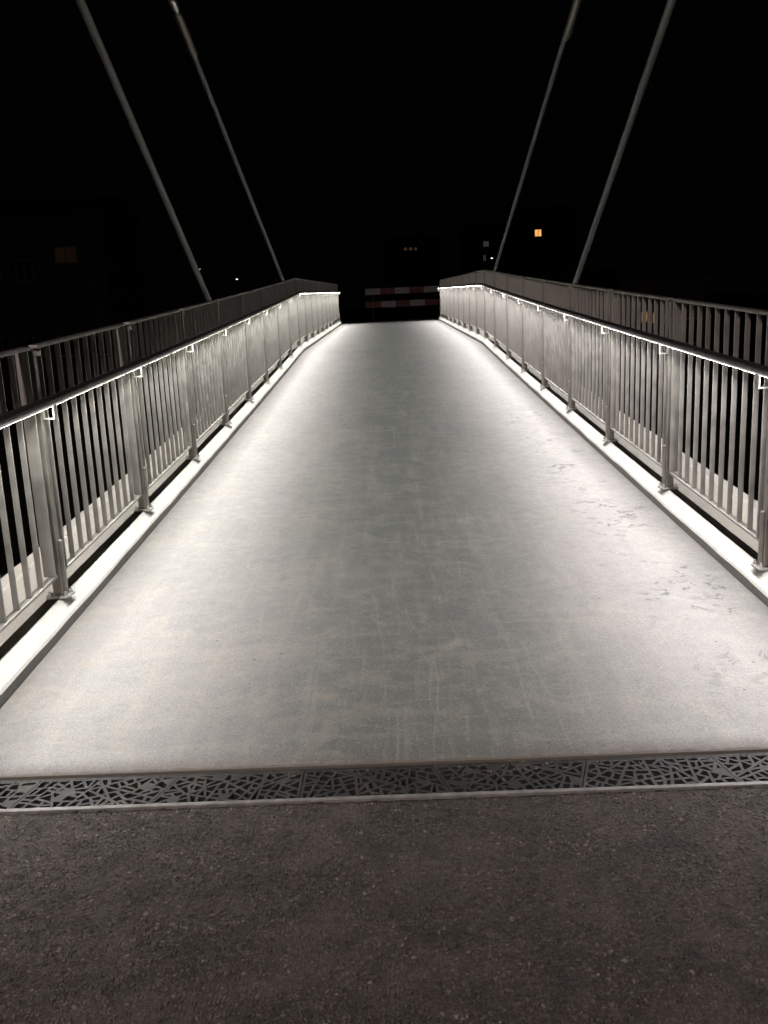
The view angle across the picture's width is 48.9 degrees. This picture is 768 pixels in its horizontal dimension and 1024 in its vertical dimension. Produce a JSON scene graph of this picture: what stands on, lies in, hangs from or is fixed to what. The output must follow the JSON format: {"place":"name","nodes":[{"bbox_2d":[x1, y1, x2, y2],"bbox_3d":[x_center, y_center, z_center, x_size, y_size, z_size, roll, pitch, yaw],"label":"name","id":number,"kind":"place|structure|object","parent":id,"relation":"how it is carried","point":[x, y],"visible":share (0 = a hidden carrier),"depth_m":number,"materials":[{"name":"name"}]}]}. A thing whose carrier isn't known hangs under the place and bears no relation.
{"place":"outdoors","nodes":[
{"label":"outdoors","id":0,"kind":"place"},
{"bbox_2d":[0,786,767,1023],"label":"pavement","id":1,"kind":"structure","parent":0,"point":[678,934],"depth_m":2.32,"materials":[{"name":"grey asphalt"}]},
{"bbox_2d":[0,781,767,814],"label":"drain edge","id":2,"kind":"object","parent":1,"relation":"on","point":[425,796],"visible":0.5,"depth_m":2.88,"materials":[{"name":"grey metal"}]},
{"bbox_2d":[20,754,767,1023],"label":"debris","id":3,"kind":"object","parent":1,"relation":"on","point":[442,773],"visible":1,"depth_m":3.06,"materials":[{"name":"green plant"}]},
{"bbox_2d":[0,293,767,577],"bbox_3d":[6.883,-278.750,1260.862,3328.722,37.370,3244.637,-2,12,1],"label":"ground","id":4,"kind":"structure","parent":0,"point":[747,300],"depth_m":32.06,"materials":[{"name":"black plant"}]},
{"bbox_2d":[0,188,151,405],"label":"apartment block","id":5,"kind":"structure","parent":4,"relation":"on","point":[70,266],"depth_m":60.41,"materials":[{"name":"tile"}]},
{"bbox_2d":[0,338,10,358],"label":"window","id":6,"kind":"structure","parent":5,"relation":"in","point":[5,344],"depth_m":60.94,"materials":[{"name":"black glass"}]},
{"bbox_2d":[14,260,34,281],"bbox_3d":[-25.441,-17.089,59.846,1.240,1.440,0.080,-2,12,1],"label":"window","id":7,"kind":"structure","parent":5,"relation":"in","point":[24,268],"depth_m":59.84,"materials":[{"name":"black glass"}]},
{"bbox_2d":[24,337,43,356],"bbox_3d":[-25.208,-11.859,60.949,1.240,1.440,0.080,-2,12,1],"label":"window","id":8,"kind":"structure","parent":5,"relation":"in","point":[31,340],"depth_m":60.88,"materials":[{"name":"black glass"}]},
{"bbox_2d":[53,246,77,263],"bbox_3d":[-22.447,-18.129,59.609,1.607,1.167,0.080,-2,12,1],"label":"window","id":9,"kind":"structure","parent":5,"relation":"in","point":[62,254],"depth_m":59.61,"materials":[{"name":"brown glass"}]},
{"bbox_2d":[56,336,74,356],"bbox_3d":[-22.888,-11.955,60.916,1.240,1.440,0.080,-2,12,1],"label":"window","id":10,"kind":"structure","parent":5,"relation":"in","point":[62,348],"depth_m":60.95,"materials":[{"name":"black glass"}]},
{"bbox_2d":[89,334,107,354],"bbox_3d":[-20.568,-12.052,60.882,1.240,1.440,0.080,-2,12,1],"label":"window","id":11,"kind":"structure","parent":5,"relation":"in","point":[96,336],"depth_m":60.88,"materials":[{"name":"black glass"}]},
{"bbox_2d":[0,324,328,658],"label":"edge beam","id":12,"kind":"structure","parent":4,"relation":"on","point":[13,633],"depth_m":5.59,"materials":[{"name":"concrete"}]},
{"bbox_2d":[75,0,211,300],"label":"stay cable","id":13,"kind":"object","parent":12,"relation":"attached to","point":[99,44],"depth_m":7.66,"materials":[{"name":"silver metal"}]},
{"bbox_2d":[168,0,284,281],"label":"stay cable","id":14,"kind":"object","parent":12,"relation":"attached to","point":[184,31],"visible":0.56,"depth_m":11.17,"materials":[{"name":"silver metal"}]},
{"bbox_2d":[192,268,202,304],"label":"street lamp","id":15,"kind":"object","parent":4,"relation":"on","point":[193,283],"visible":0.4,"depth_m":101.58,"materials":[{"name":"metal"}]},
{"bbox_2d":[381,228,439,319],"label":"apartment block","id":16,"kind":"structure","parent":4,"relation":"on","point":[410,261],"depth_m":163.88,"materials":[{"name":"tile"}]},
{"bbox_2d":[387,261,393,268],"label":"window","id":17,"kind":"structure","parent":16,"relation":"in","point":[390,264],"depth_m":163.57,"materials":[{"name":"black glass"}]},
{"bbox_2d":[401,260,407,267],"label":"window","id":18,"kind":"structure","parent":16,"relation":"in","point":[404,264],"depth_m":163.55,"materials":[{"name":"black glass"}]},
{"bbox_2d":[415,259,420,266],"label":"window","id":19,"kind":"structure","parent":16,"relation":"in","point":[417,262],"depth_m":163.51,"materials":[{"name":"black glass"}]},
{"bbox_2d":[429,259,434,266],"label":"window","id":20,"kind":"structure","parent":16,"relation":"in","point":[431,261],"depth_m":163.47,"materials":[{"name":"black glass"}]},
{"bbox_2d":[458,220,504,274],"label":"apartment block","id":21,"kind":"structure","parent":4,"relation":"on","point":[479,243],"depth_m":120.08,"materials":[{"name":"tile"}]},
{"bbox_2d":[483,241,488,246],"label":"window","id":22,"kind":"structure","parent":21,"relation":"in","point":[485,243],"depth_m":119.61,"materials":[{"name":"grey glass"}]},
{"bbox_2d":[489,253,497,263],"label":"window","id":23,"kind":"structure","parent":21,"relation":"in","point":[491,261],"depth_m":120.01,"materials":[{"name":"black glass"}]},
{"bbox_2d":[501,201,577,282],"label":"apartment block","id":24,"kind":"structure","parent":4,"relation":"on","point":[540,242],"depth_m":115.06,"materials":[{"name":"tile"}]},
{"bbox_2d":[520,264,528,274],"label":"window","id":25,"kind":"structure","parent":24,"relation":"in","point":[524,268],"depth_m":115.49,"materials":[{"name":"black glass"}]},
{"bbox_2d":[520,233,528,243],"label":"window","id":26,"kind":"structure","parent":24,"relation":"in","point":[524,237],"depth_m":114.65,"materials":[{"name":"black glass"}]},
{"bbox_2d":[534,229,541,236],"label":"window","id":27,"kind":"structure","parent":24,"relation":"in","point":[537,232],"depth_m":114.48,"materials":[{"name":"orange glass"}]},
{"bbox_2d":[540,263,549,273],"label":"window","id":28,"kind":"structure","parent":24,"relation":"in","point":[544,267],"depth_m":115.44,"materials":[{"name":"black glass"}]},
{"bbox_2d":[560,262,569,272],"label":"window","id":29,"kind":"structure","parent":24,"relation":"in","point":[564,266],"depth_m":115.41,"materials":[{"name":"black glass"}]},
{"bbox_2d":[560,231,569,241],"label":"window","id":30,"kind":"structure","parent":24,"relation":"in","point":[564,235],"depth_m":114.57,"materials":[{"name":"black glass"}]},
{"bbox_2d":[575,258,619,285],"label":"house","id":31,"kind":"structure","parent":4,"relation":"on","point":[597,275],"depth_m":144.61,"materials":[{"name":"tile"}]},
{"bbox_2d":[448,317,757,560],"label":"edge beam","id":32,"kind":"structure","parent":4,"relation":"on","point":[737,535],"depth_m":6.26,"materials":[{"name":"concrete"}]},
{"bbox_2d":[493,0,581,270],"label":"stay cable","id":33,"kind":"object","parent":32,"relation":"attached to","point":[571,19],"visible":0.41,"depth_m":11.88,"materials":[{"name":"silver metal"}]},
{"bbox_2d":[573,0,675,283],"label":"stay cable","id":34,"kind":"object","parent":32,"relation":"attached to","point":[663,25],"depth_m":7.95,"materials":[{"name":"silver metal"}]},
{"bbox_2d":[588,247,711,386],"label":"house","id":35,"kind":"structure","parent":4,"relation":"on","point":[690,288],"depth_m":48.54,"materials":[{"name":"tile"}]},
{"bbox_2d":[640,311,647,322],"bbox_3d":[14.963,-11.210,48.588,0.465,0.613,0.080,-2,12,1],"label":"window","id":36,"kind":"structure","parent":35,"relation":"in","point":[646,311],"depth_m":48.57,"materials":[{"name":"brown"}]},
{"bbox_2d":[686,318,696,343],"bbox_3d":[17.675,-10.454,48.732,1.240,1.440,0.080,-2,12,1],"label":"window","id":37,"kind":"structure","parent":35,"relation":"in","point":[687,319],"depth_m":48.75,"materials":[{"name":"black glass"}]},
{"bbox_2d":[0,0,767,325],"label":"sky","id":38,"kind":"structure","parent":0,"point":[350,125],"materials":[{"name":"black"}]},
{"bbox_2d":[335,318,445,323],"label":"path","id":39,"kind":"structure","parent":0,"point":[390,321],"depth_m":33.15,"materials":[{"name":"grey concrete"}]},
{"bbox_2d":[365,286,439,320],"bbox_3d":[1.536,-9.845,39.863,4.800,1.607,0.700,-2,12,1],"label":"barrier","id":40,"kind":"object","parent":39,"relation":"on","point":[398,303],"visible":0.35,"depth_m":39.77,"materials":[{"name":"paint"}]},
{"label":"abutment","id":41,"kind":"structure","parent":0,"visible":0},
{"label":"bridge girder","id":42,"kind":"structure","parent":41,"relation":"on","visible":0},
{"bbox_2d":[0,320,767,799],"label":"bridge deck","id":43,"kind":"structure","parent":42,"relation":"on","point":[428,542],"depth_m":4.46,"materials":[{"name":"grey concrete"}]},
{"bbox_2d":[0,321,341,707],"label":"kerb","id":44,"kind":"structure","parent":43,"relation":"attached to","point":[21,659],"depth_m":5.19,"materials":[{"name":"white concrete"}]},
{"bbox_2d":[0,278,339,632],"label":"bridge railing","id":45,"kind":"object","parent":44,"relation":"on","point":[250,339],"visible":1,"depth_m":5.90,"materials":[{"name":"silver metal"}]},
{"bbox_2d":[0,752,767,787],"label":"drain seat","id":46,"kind":"object","parent":43,"relation":"attached to","point":[586,760],"visible":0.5,"depth_m":3.10,"materials":[{"name":"metal"}]},
{"bbox_2d":[0,781,40,808],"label":"drain grate","id":47,"kind":"object","parent":46,"relation":"on","point":[12,794],"visible":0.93,"depth_m":3.05,"materials":[{"name":"metal"}]},
{"bbox_2d":[10,776,179,808],"bbox_3d":[-1.023,1.011,3.014,0.551,0.022,0.195,-2,12,1],"label":"drain grate","id":48,"kind":"object","parent":46,"relation":"on","point":[110,791],"visible":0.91,"depth_m":3.02,"materials":[{"name":"metal"}]},
{"bbox_2d":[150,771,303,803],"bbox_3d":[-0.553,0.991,3.007,0.521,0.022,0.195,-2,12,1],"label":"drain grate","id":49,"kind":"object","parent":46,"relation":"on","point":[246,786],"visible":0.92,"depth_m":3.01,"materials":[{"name":"metal"}]},
{"bbox_2d":[300,766,450,797],"bbox_3d":[-0.027,0.970,2.999,0.526,0.022,0.195,-2,12,1],"label":"drain grate","id":50,"kind":"object","parent":46,"relation":"on","point":[357,782],"visible":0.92,"depth_m":3.00,"materials":[{"name":"metal"}]},
{"bbox_2d":[433,761,585,791],"bbox_3d":[0.458,0.949,2.992,0.556,0.022,0.195,-2,12,1],"label":"drain grate","id":51,"kind":"object","parent":46,"relation":"on","point":[542,776],"visible":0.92,"depth_m":3.00,"materials":[{"name":"metal"}]},
{"bbox_2d":[583,756,739,787],"bbox_3d":[0.953,0.929,2.985,0.546,0.022,0.195,-2,12,1],"label":"drain grate","id":52,"kind":"object","parent":46,"relation":"on","point":[664,771],"visible":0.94,"depth_m":2.99,"materials":[{"name":"metal"}]},
{"bbox_2d":[711,754,767,781],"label":"drain grate","id":53,"kind":"object","parent":46,"relation":"on","point":[755,766],"visible":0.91,"depth_m":3.00,"materials":[{"name":"metal"}]},
{"bbox_2d":[438,317,767,606],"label":"kerb","id":54,"kind":"structure","parent":43,"relation":"attached to","point":[735,560],"depth_m":6.08,"materials":[{"name":"white concrete"}]},
{"bbox_2d":[437,270,767,570],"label":"bridge railing","id":55,"kind":"object","parent":54,"relation":"on","point":[533,323],"visible":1,"depth_m":6.65,"materials":[{"name":"silver metal"}]}
]}

